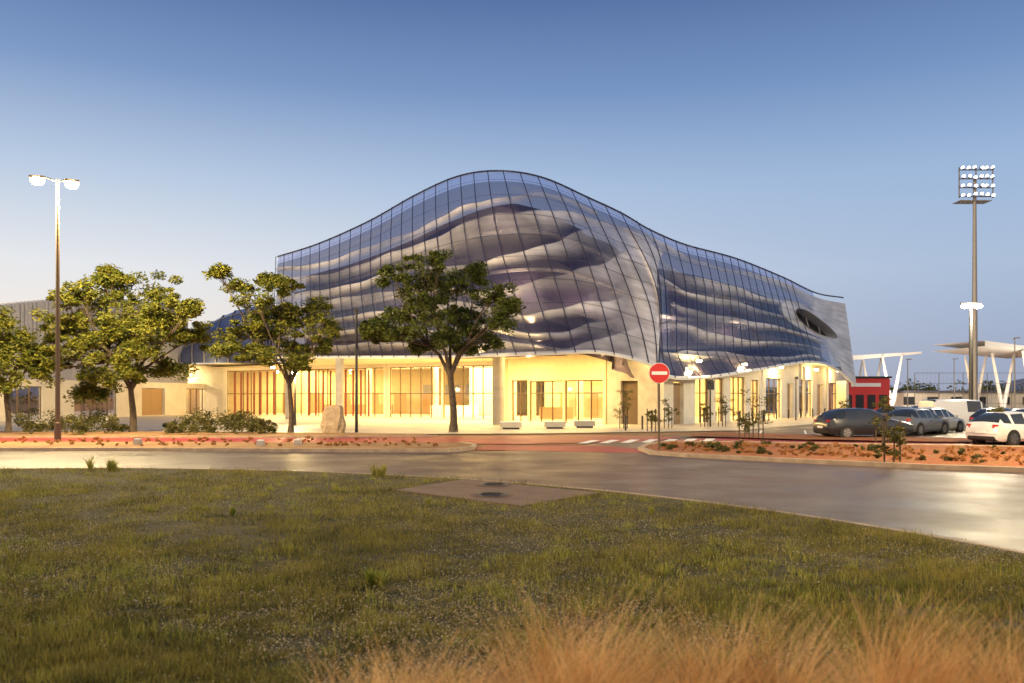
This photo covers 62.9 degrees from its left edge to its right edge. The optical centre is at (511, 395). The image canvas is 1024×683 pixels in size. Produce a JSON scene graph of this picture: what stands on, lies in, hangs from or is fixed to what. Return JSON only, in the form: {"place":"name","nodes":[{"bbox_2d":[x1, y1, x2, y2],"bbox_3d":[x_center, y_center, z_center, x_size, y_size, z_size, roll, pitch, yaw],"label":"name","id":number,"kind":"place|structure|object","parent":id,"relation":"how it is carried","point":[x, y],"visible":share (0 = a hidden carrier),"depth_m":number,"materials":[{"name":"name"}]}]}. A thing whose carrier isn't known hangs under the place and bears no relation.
{"place":"outdoors","nodes":[
{"label":"outdoors","id":0,"kind":"place"},
{"bbox_2d":[0,441,471,448],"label":"verge","id":1,"kind":"structure","parent":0,"point":[402,445],"depth_m":35.18,"materials":[{"name":"beige concrete"}]},
{"bbox_2d":[133,438,141,444],"bbox_3d":[-16.080,1.972,36.000,0.280,0.275,0.280,0,0,0],"label":"ground marker","id":2,"kind":"object","parent":1,"relation":"on","point":[137,441],"visible":0.96,"depth_m":35.86,"materials":[{"name":"stone"}]},
{"bbox_2d":[1,436,437,445],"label":"flower bed","id":3,"kind":"object","parent":1,"relation":"on","point":[100,440],"visible":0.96,"depth_m":37.28,"materials":[{"name":"brown soil"}]},
{"bbox_2d":[256,440,264,445],"bbox_3d":[-10.421,1.972,34.737,0.280,0.275,0.280,0,0,0],"label":"ground marker","id":4,"kind":"object","parent":1,"relation":"on","point":[260,442],"visible":0.93,"depth_m":34.60,"materials":[{"name":"stone"}]},
{"bbox_2d":[294,439,301,444],"bbox_3d":[-9.036,1.972,35.357,0.280,0.275,0.280,0,0,0],"label":"ground marker","id":5,"kind":"object","parent":1,"relation":"on","point":[297,441],"visible":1,"depth_m":35.22,"materials":[{"name":"concrete"}]},
{"bbox_2d":[0,435,679,443],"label":"cycle path","id":6,"kind":"structure","parent":0,"point":[536,439],"depth_m":41.66,"materials":[{"name":"red asphalt"}]},
{"bbox_2d":[29,175,78,441],"bbox_3d":[-21.635,-4.057,39.631,2.117,12.514,0.644,0,0,-20],"label":"street lamp","id":7,"kind":"object","parent":6,"relation":"on","point":[40,179],"visible":0.91,"depth_m":39.53,"materials":[{"name":"grey metal"}]},
{"bbox_2d":[285,627,517,682],"bbox_3d":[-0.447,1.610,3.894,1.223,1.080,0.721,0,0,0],"label":"feather grass","id":8,"kind":"object","parent":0,"point":[407,670],"depth_m":3.95,"materials":[{"name":"brown plant"}]},
{"bbox_2d":[0,410,817,433],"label":"plaza pavement","id":9,"kind":"structure","parent":0,"point":[426,423],"depth_m":62.68,"materials":[{"name":"concrete"}]},
{"bbox_2d":[0,298,288,421],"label":"sports hall wing","id":10,"kind":"structure","parent":9,"relation":"on","point":[202,388],"depth_m":89.71,"materials":[{"name":"beige paint"}]},
{"bbox_2d":[201,262,344,431],"bbox_3d":[-13.771,-2.672,49.550,7.800,9.778,5.768,0,0,0],"label":"locust tree","id":11,"kind":"object","parent":9,"relation":"on","point":[259,330],"visible":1,"depth_m":48.80,"materials":[{"name":"green plant"}]},
{"bbox_2d":[294,374,296,425],"bbox_3d":[-15.533,0.195,59.718,0.540,4.010,0.863,0,0,0],"label":"lamp post","id":12,"kind":"object","parent":9,"relation":"on","point":[295,401],"visible":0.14,"depth_m":59.94,"materials":[{"name":"grey metal"}]},
{"bbox_2d":[234,370,369,415],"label":"vertical louvres","id":13,"kind":"object","parent":9,"relation":"on","point":[308,392],"visible":0.8,"depth_m":87.95,"materials":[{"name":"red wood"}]},
{"bbox_2d":[354,308,358,431],"bbox_3d":[-9.185,-1.462,49.400,0.192,7.325,0.500,0,0,0],"label":"lamp post","id":14,"kind":"object","parent":9,"relation":"on","point":[356,310],"visible":1,"depth_m":49.44,"materials":[{"name":"black metal"}]},
{"bbox_2d":[356,249,525,431],"bbox_3d":[-4.210,-3.165,50.034,10.099,10.749,6.227,0,0,0],"label":"locust tree","id":15,"kind":"object","parent":9,"relation":"on","point":[373,329],"visible":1,"depth_m":49.16,"materials":[{"name":"green plant"}]},
{"bbox_2d":[500,421,521,428],"bbox_3d":[-0.060,1.931,54.247,1.440,0.478,0.640,0,0,0],"label":"concrete bench","id":16,"kind":"object","parent":9,"relation":"on","point":[510,424],"visible":0.93,"depth_m":53.95,"materials":[{"name":"grey concrete"}]},
{"bbox_2d":[223,352,846,424],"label":"ground floor walls","id":17,"kind":"structure","parent":9,"relation":"on","point":[579,387],"depth_m":82.85,"materials":[{"name":"glass"},{"name":"bronze"},{"name":"concrete"}]},
{"bbox_2d":[205,354,840,375],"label":"soffit","id":18,"kind":"structure","parent":17,"relation":"on","point":[701,371],"depth_m":77.64,"materials":[{"name":"beige paint"}]},
{"bbox_2d":[306,204,822,377],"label":"wall","id":19,"kind":"structure","parent":17,"relation":"on","point":[619,364],"depth_m":71.16,"materials":[{"name":"grey metal"}]},
{"bbox_2d":[295,268,826,362],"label":"floor slabs","id":20,"kind":"structure","parent":19,"relation":"attached to","point":[771,308],"depth_m":77.92,"materials":[{"name":"concrete"}]},
{"bbox_2d":[544,421,565,428],"bbox_3d":[2.811,1.931,55.000,1.440,0.478,0.640,0,0,0],"label":"concrete bench","id":21,"kind":"object","parent":9,"relation":"on","point":[554,424],"visible":1,"depth_m":54.70,"materials":[{"name":"grey concrete"}]},
{"bbox_2d":[285,357,848,424],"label":"columns","id":22,"kind":"structure","parent":9,"relation":"on","point":[498,390],"depth_m":70.17,"materials":[{"name":"concrete"}]},
{"bbox_2d":[574,420,594,427],"bbox_3d":[4.903,1.931,56.571,1.440,0.478,0.640,0,0,0],"label":"concrete bench","id":23,"kind":"object","parent":9,"relation":"on","point":[584,423],"visible":1,"depth_m":56.27,"materials":[{"name":"grey concrete"}]},
{"bbox_2d":[613,389,632,428],"bbox_3d":[7.332,0.871,55.033,1.346,2.659,1.353,0,0,20],"label":"young tree","id":24,"kind":"object","parent":9,"relation":"on","point":[625,407],"visible":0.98,"depth_m":55.00,"materials":[{"name":"green plant"}]},
{"bbox_2d":[644,409,662,430],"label":"young tree","id":25,"kind":"object","parent":9,"relation":"on","point":[654,418],"visible":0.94,"depth_m":50.77,"materials":[{"name":"green plant"}]},
{"bbox_2d":[662,398,680,428],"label":"young tree","id":26,"kind":"object","parent":9,"relation":"on","point":[667,412],"visible":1,"depth_m":54.97,"materials":[{"name":"green plant"}]},
{"bbox_2d":[700,403,712,426],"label":"young tree","id":27,"kind":"object","parent":9,"relation":"on","point":[705,410],"visible":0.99,"depth_m":58.21,"materials":[{"name":"green plant"}]},
{"bbox_2d":[708,379,712,426],"bbox_3d":[13.782,0.545,58.135,0.180,3.310,0.500,0,0,0],"label":"lamp post","id":28,"kind":"object","parent":9,"relation":"on","point":[710,380],"visible":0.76,"depth_m":58.18,"materials":[{"name":"black metal"}]},
{"bbox_2d":[707,381,713,389],"bbox_3d":[13.782,-0.700,58.155,0.500,0.600,0.060,0,0,0],"label":"info panel","id":29,"kind":"object","parent":28,"relation":"attached to","point":[710,386],"visible":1,"depth_m":58.12,"materials":[{"name":"grey metal"}]},
{"bbox_2d":[714,395,734,426],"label":"young tree","id":30,"kind":"object","parent":9,"relation":"on","point":[722,412],"visible":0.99,"depth_m":58.21,"materials":[{"name":"green plant"}]},
{"bbox_2d":[794,377,797,419],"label":"lamp post","id":31,"kind":"object","parent":9,"relation":"on","point":[795,378],"visible":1,"depth_m":73.31,"materials":[{"name":"grey metal"}]},
{"bbox_2d":[906,359,911,406],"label":"street pole","id":32,"kind":"object","parent":9,"relation":"on","point":[907,380],"visible":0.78,"depth_m":99.95,"materials":[{"name":"silver metal"}]},
{"bbox_2d":[954,358,957,398],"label":"street pole","id":33,"kind":"object","parent":9,"relation":"on","point":[954,376],"visible":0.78,"depth_m":109.94,"materials":[{"name":"silver metal"}]},
{"bbox_2d":[914,373,1023,408],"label":"ball net fence","id":34,"kind":"object","parent":9,"relation":"on","point":[1007,383],"visible":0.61,"depth_m":103.99,"materials":[{"name":"silver metal"}]},
{"bbox_2d":[9,397,809,451],"bbox_3d":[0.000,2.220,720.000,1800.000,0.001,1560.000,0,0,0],"label":"ground","id":35,"kind":"structure","parent":0,"point":[22,407],"depth_m":48.94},
{"bbox_2d":[0,431,428,435],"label":"planting bed","id":36,"kind":"object","parent":35,"relation":"on","point":[100,433],"visible":0.75,"depth_m":45.97,"materials":[{"name":"brown soil"}]},
{"bbox_2d":[0,305,36,432],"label":"locust tree","id":37,"kind":"object","parent":36,"relation":"on","point":[7,356],"visible":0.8,"depth_m":47.58,"materials":[{"name":"green plant"}]},
{"bbox_2d":[7,263,213,431],"bbox_3d":[-23.177,-2.916,49.943,11.763,10.281,6.809,0,0,0],"label":"locust tree","id":38,"kind":"object","parent":36,"relation":"on","point":[128,328],"visible":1,"depth_m":48.61,"materials":[{"name":"green plant"}]},
{"bbox_2d":[11,404,278,434],"bbox_3d":[-22.391,1.458,49.717,18.305,1.794,10.125,0,0,0],"label":"shrub bed","id":39,"kind":"object","parent":36,"relation":"on","point":[255,424],"visible":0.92,"depth_m":48.09,"materials":[{"name":"green plant"}]},
{"bbox_2d":[321,406,345,432],"bbox_3d":[-10.267,1.390,48.288,1.427,1.620,0.790,0,0,0],"label":"standing stone","id":40,"kind":"object","parent":36,"relation":"on","point":[333,420],"visible":0.93,"depth_m":47.97,"materials":[{"name":"beige stone"}]},
{"bbox_2d":[0,435,436,437],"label":"kerb","id":41,"kind":"structure","parent":35,"relation":"on","point":[221,436],"depth_m":43.52,"materials":[{"name":"concrete"}]},
{"bbox_2d":[0,442,476,451],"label":"kerb","id":42,"kind":"structure","parent":35,"relation":"on","point":[468,448],"depth_m":32.94,"materials":[{"name":"concrete"}]},
{"bbox_2d":[9,378,1022,404],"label":"distant trees","id":43,"kind":"object","parent":35,"relation":"on","point":[920,386],"visible":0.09,"depth_m":242.79,"materials":[{"name":"green plant"}]},
{"bbox_2d":[829,352,921,405],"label":"stadium canopy","id":44,"kind":"object","parent":35,"relation":"on","point":[870,356],"visible":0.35,"depth_m":125.00,"materials":[{"name":"white metal"}]},
{"bbox_2d":[890,391,1022,408],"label":"stadium annex","id":45,"kind":"object","parent":35,"relation":"on","point":[901,398],"visible":0.37,"depth_m":126.50,"materials":[{"name":"grey"}]},
{"bbox_2d":[932,341,1023,407],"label":"stadium canopy","id":46,"kind":"object","parent":35,"relation":"on","point":[991,349],"visible":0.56,"depth_m":116.87,"materials":[{"name":"white metal"}]},
{"bbox_2d":[356,631,575,682],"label":"feather grass","id":47,"kind":"object","parent":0,"point":[487,668],"depth_m":4.05,"materials":[{"name":"brown plant"}]},
{"bbox_2d":[459,665,559,682],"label":"feather grass","id":48,"kind":"object","parent":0,"point":[506,675],"depth_m":3.90,"materials":[{"name":"brown plant"}]},
{"bbox_2d":[0,466,1023,682],"bbox_3d":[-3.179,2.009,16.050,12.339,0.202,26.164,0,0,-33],"label":"lawn grass","id":49,"kind":"structure","parent":0,"point":[957,576],"depth_m":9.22,"materials":[{"name":"green plant"}]},
{"bbox_2d":[83,457,656,588],"bbox_3d":[-4.142,1.900,18.231,6.723,0.420,18.225,0,0,-36],"label":"weed clump","id":50,"kind":"object","parent":49,"relation":"on","point":[372,578],"visible":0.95,"depth_m":14.63,"materials":[{"name":"green plant"}]},
{"bbox_2d":[395,479,597,506],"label":"manhole slab","id":51,"kind":"structure","parent":49,"relation":"on","point":[522,494],"depth_m":18.01,"materials":[{"name":"grey concrete"}]},
{"bbox_2d":[470,492,512,497],"bbox_3d":[-0.425,2.051,17.368,0.880,0.038,0.880,0,0,0],"label":"manhole cover","id":52,"kind":"object","parent":51,"relation":"in","point":[491,494],"visible":1,"depth_m":17.24,"materials":[{"name":"grey metal"}]},
{"bbox_2d":[475,482,512,486],"bbox_3d":[-0.408,2.051,19.317,0.880,0.038,0.880,0,0,0],"label":"manhole cover","id":53,"kind":"object","parent":51,"relation":"in","point":[494,484],"visible":1,"depth_m":19.19,"materials":[{"name":"grey metal"}]},
{"bbox_2d":[0,473,1023,682],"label":"clover flowers","id":54,"kind":"object","parent":49,"relation":"on","point":[450,594],"visible":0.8,"depth_m":8.37,"materials":[{"name":"plant"}]},
{"bbox_2d":[0,436,1023,550],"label":"road","id":55,"kind":"structure","parent":0,"point":[985,507],"depth_m":22.75,"materials":[{"name":"grey asphalt"}]},
{"bbox_2d":[0,468,1023,553],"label":"kerb","id":56,"kind":"structure","parent":55,"relation":"on","point":[968,542],"depth_m":16.36,"materials":[{"name":"concrete"}]},
{"bbox_2d":[638,441,1023,471],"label":"kerb","id":57,"kind":"structure","parent":55,"relation":"on","point":[641,448],"depth_m":27.22,"materials":[{"name":"concrete"}]},
{"bbox_2d":[0,0,1023,394],"label":"sky","id":58,"kind":"structure","parent":0,"point":[820,146],"materials":[{"name":"blue"}]},
{"bbox_2d":[10,379,1022,396],"bbox_3d":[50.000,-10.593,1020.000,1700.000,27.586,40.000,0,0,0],"label":"hills","id":59,"kind":"structure","parent":0,"point":[33,390],"depth_m":1021.92,"materials":[{"name":"blue"}]},
{"bbox_2d":[434,579,678,682],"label":"feather grass","id":60,"kind":"object","parent":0,"point":[539,662],"depth_m":4.04,"materials":[{"name":"brown plant"}]},
{"bbox_2d":[473,445,643,452],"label":"cycle path","id":61,"kind":"structure","parent":0,"point":[565,448],"depth_m":34.65,"materials":[{"name":"red asphalt"}]},
{"bbox_2d":[478,564,743,682],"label":"feather grass","id":62,"kind":"object","parent":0,"point":[622,673],"depth_m":3.92,"materials":[{"name":"brown plant"}]},
{"bbox_2d":[519,619,736,682],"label":"feather grass","id":63,"kind":"object","parent":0,"point":[662,678],"depth_m":4.04,"materials":[{"name":"brown plant"}]},
{"bbox_2d":[598,603,829,682],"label":"feather grass","id":64,"kind":"object","parent":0,"point":[706,671],"depth_m":3.93,"materials":[{"name":"brown plant"}]},
{"bbox_2d":[604,591,871,682],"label":"feather grass","id":65,"kind":"object","parent":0,"point":[740,667],"depth_m":4.00,"materials":[{"name":"brown plant"}]},
{"bbox_2d":[674,610,908,682],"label":"feather grass","id":66,"kind":"object","parent":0,"point":[808,677],"depth_m":3.92,"materials":[{"name":"brown plant"}]},
{"bbox_2d":[778,660,878,682],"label":"feather grass","id":67,"kind":"object","parent":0,"point":[828,675],"depth_m":3.90,"materials":[{"name":"brown plant"}]},
{"bbox_2d":[645,442,1023,466],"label":"planting island","id":68,"kind":"structure","parent":0,"point":[932,458],"depth_m":30.33,"materials":[{"name":"orange soil"}]},
{"bbox_2d":[649,363,669,449],"bbox_3d":[5.698,0.467,32.436,0.800,3.466,0.126,0,0,0],"label":"no entry sign","id":69,"kind":"object","parent":68,"relation":"on","point":[659,373],"visible":0.98,"depth_m":32.39,"materials":[{"name":"red metal"}]},
{"bbox_2d":[660,439,1005,462],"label":"island plants","id":70,"kind":"object","parent":68,"relation":"on","point":[763,450],"visible":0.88,"depth_m":31.52,"materials":[{"name":"green plant"}]},
{"bbox_2d":[657,441,1023,464],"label":"flower bed","id":71,"kind":"object","parent":68,"relation":"on","point":[904,454],"visible":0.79,"depth_m":30.41,"materials":[{"name":"brown soil"}]},
{"bbox_2d":[869,396,897,442],"bbox_3d":[16.598,1.094,37.305,1.355,2.213,1.001,0,0,0],"label":"young tree","id":72,"kind":"object","parent":68,"relation":"on","point":[887,408],"visible":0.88,"depth_m":37.31,"materials":[{"name":"green plant"}]},
{"bbox_2d":[877,421,906,461],"bbox_3d":[12.003,1.500,26.358,0.901,1.401,1.093,0,0,0],"label":"young tree","id":73,"kind":"object","parent":68,"relation":"on","point":[894,438],"visible":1,"depth_m":26.33,"materials":[{"name":"green plant"}]},
{"bbox_2d":[654,438,1023,445],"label":"cycle path","id":74,"kind":"structure","parent":0,"point":[843,441],"depth_m":39.84,"materials":[{"name":"red asphalt"}]},
{"bbox_2d":[989,405,1005,444],"bbox_3d":[21.780,1.315,37.309,1.191,1.771,0.825,0,0,29],"label":"young tree","id":75,"kind":"object","parent":74,"relation":"on","point":[999,409],"visible":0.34,"depth_m":37.37,"materials":[{"name":"green plant"}]},
{"bbox_2d":[685,432,1023,442],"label":"planting island","id":76,"kind":"structure","parent":0,"point":[784,436],"depth_m":42.08,"materials":[{"name":"brown soil"}]},
{"bbox_2d":[733,411,755,438],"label":"young tree","id":77,"kind":"object","parent":76,"relation":"on","point":[743,420],"visible":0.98,"depth_m":42.13,"materials":[{"name":"green plant"}]},
{"bbox_2d":[739,389,777,438],"bbox_3d":[12.432,0.896,42.052,1.913,2.608,1.447,0,0,-19],"label":"young tree","id":78,"kind":"object","parent":76,"relation":"on","point":[762,413],"visible":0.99,"depth_m":42.11,"materials":[{"name":"green plant"}]},
{"bbox_2d":[829,376,891,410],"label":"red stadium building","id":79,"kind":"structure","parent":0,"point":[866,392],"depth_m":118.00,"materials":[{"name":"red paint"}]},
{"bbox_2d":[735,424,1003,442],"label":"parking lot","id":80,"kind":"structure","parent":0,"point":[800,429],"depth_m":49.67,"materials":[{"name":"grey asphalt"}]},
{"bbox_2d":[581,430,806,442],"bbox_3d":[19.283,2.182,48.218,37.186,0.001,10.132,0,0,-18],"label":"road marking","id":81,"kind":"object","parent":80,"relation":"on","point":[649,440],"visible":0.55,"depth_m":40.62,"materials":[{"name":"white paint"}]},
{"bbox_2d":[835,398,850,408],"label":"young tree","id":82,"kind":"object","parent":80,"relation":"on","point":[844,405],"visible":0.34,"depth_m":53.39,"materials":[{"name":"green plant"}]},
{"bbox_2d":[813,408,912,437],"bbox_3d":[18.118,1.450,43.203,4.795,1.620,2.180,0,0,-8],"label":"parked car","id":83,"kind":"object","parent":80,"relation":"on","point":[846,422],"visible":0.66,"depth_m":42.32,"materials":[{"name":"black paint"}]},
{"bbox_2d":[875,406,911,415],"bbox_3d":[26.154,1.480,56.008,4.295,1.560,2.180,0,0,-20],"label":"parked car","id":84,"kind":"object","parent":80,"relation":"on","point":[880,411],"visible":0.02,"depth_m":55.21,"materials":[{"name":"grey paint"}]},
{"bbox_2d":[888,408,949,435],"bbox_3d":[22.977,1.480,47.513,4.295,1.560,2.180,0,0,-35],"label":"parked car","id":85,"kind":"object","parent":80,"relation":"on","point":[921,420],"visible":0.69,"depth_m":46.50,"materials":[{"name":"grey paint"}]},
{"bbox_2d":[922,407,964,432],"bbox_3d":[25.185,1.480,50.013,4.295,1.560,2.180,0,0,-35],"label":"parked car","id":86,"kind":"object","parent":80,"relation":"on","point":[957,424],"visible":0.39,"depth_m":49.49,"materials":[{"name":"grey paint"}]},
{"bbox_2d":[918,399,987,429],"bbox_3d":[28.942,1.245,54.003,4.995,2.030,2.180,0,0,-8],"label":"parked van","id":87,"kind":"object","parent":80,"relation":"on","point":[964,409],"visible":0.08,"depth_m":53.07,"materials":[{"name":"white paint"}]},
{"bbox_2d":[960,302,981,399],"bbox_3d":[32.867,-2.233,59.900,1.500,8.867,0.600,0,0,0],"label":"lamp post","id":88,"kind":"object","parent":80,"relation":"on","point":[969,305],"visible":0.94,"depth_m":59.89,"materials":[{"name":"white metal"}]},
{"bbox_2d":[952,165,995,399],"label":"floodlight mast","id":89,"kind":"object","parent":80,"relation":"on","point":[974,201],"visible":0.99,"depth_m":89.74,"materials":[{"name":"silver metal"}]},
{"bbox_2d":[969,408,1012,420],"bbox_3d":[28.602,1.480,49.013,4.295,1.560,2.180,0,0,-35],"label":"parked car","id":90,"kind":"object","parent":80,"relation":"on","point":[978,412],"visible":0.05,"depth_m":48.29,"materials":[{"name":"black paint"}]},
{"bbox_2d":[965,411,1023,444],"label":"parked car","id":91,"kind":"object","parent":80,"relation":"on","point":[1007,427],"visible":0.94,"depth_m":36.53,"materials":[{"name":"white paint"}]},
{"bbox_2d":[1013,337,1019,408],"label":"street pole","id":92,"kind":"object","parent":80,"relation":"on","point":[1014,376],"visible":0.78,"depth_m":84.95,"materials":[{"name":"silver metal"}]},
{"bbox_2d":[1010,408,1023,411],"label":"parked car","id":93,"kind":"object","parent":80,"relation":"on","point":[1019,410],"visible":0.03,"depth_m":46.32,"materials":[{"name":"grey paint"}]},
{"bbox_2d":[778,578,1006,682],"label":"feather grass","id":94,"kind":"object","parent":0,"point":[891,670],"depth_m":3.96,"materials":[{"name":"brown plant"}]},
{"bbox_2d":[815,589,1023,682],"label":"feather grass","id":95,"kind":"object","parent":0,"point":[940,669],"depth_m":3.92,"materials":[{"name":"brown plant"}]},
{"bbox_2d":[869,595,1023,682],"bbox_3d":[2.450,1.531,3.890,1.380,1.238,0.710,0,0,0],"label":"feather grass","id":96,"kind":"object","parent":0,"point":[1012,676],"depth_m":3.94,"materials":[{"name":"brown plant"}]},
{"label":"glass skin","id":97,"kind":"object","parent":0,"visible":0},
{"bbox_2d":[274,170,856,385],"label":"mullions","id":98,"kind":"object","parent":97,"relation":"on","point":[594,351],"visible":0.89,"depth_m":67.09,"materials":[{"name":"grey metal"}]},
{"bbox_2d":[795,309,837,337],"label":"opening reveal","id":99,"kind":"object","parent":98,"relation":"attached to","point":[813,322],"visible":0.49,"depth_m":88.41,"materials":[{"name":"grey metal"}]},
{"bbox_2d":[276,186,855,383],"bbox_3d":[9.191,-8.934,72.251,61.219,15.644,30.539,0,0,-9],"label":"metal veil","id":100,"kind":"object","parent":97,"relation":"attached to","point":[832,315],"visible":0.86,"depth_m":64.62,"materials":[{"name":"silver metal"}]}
]}

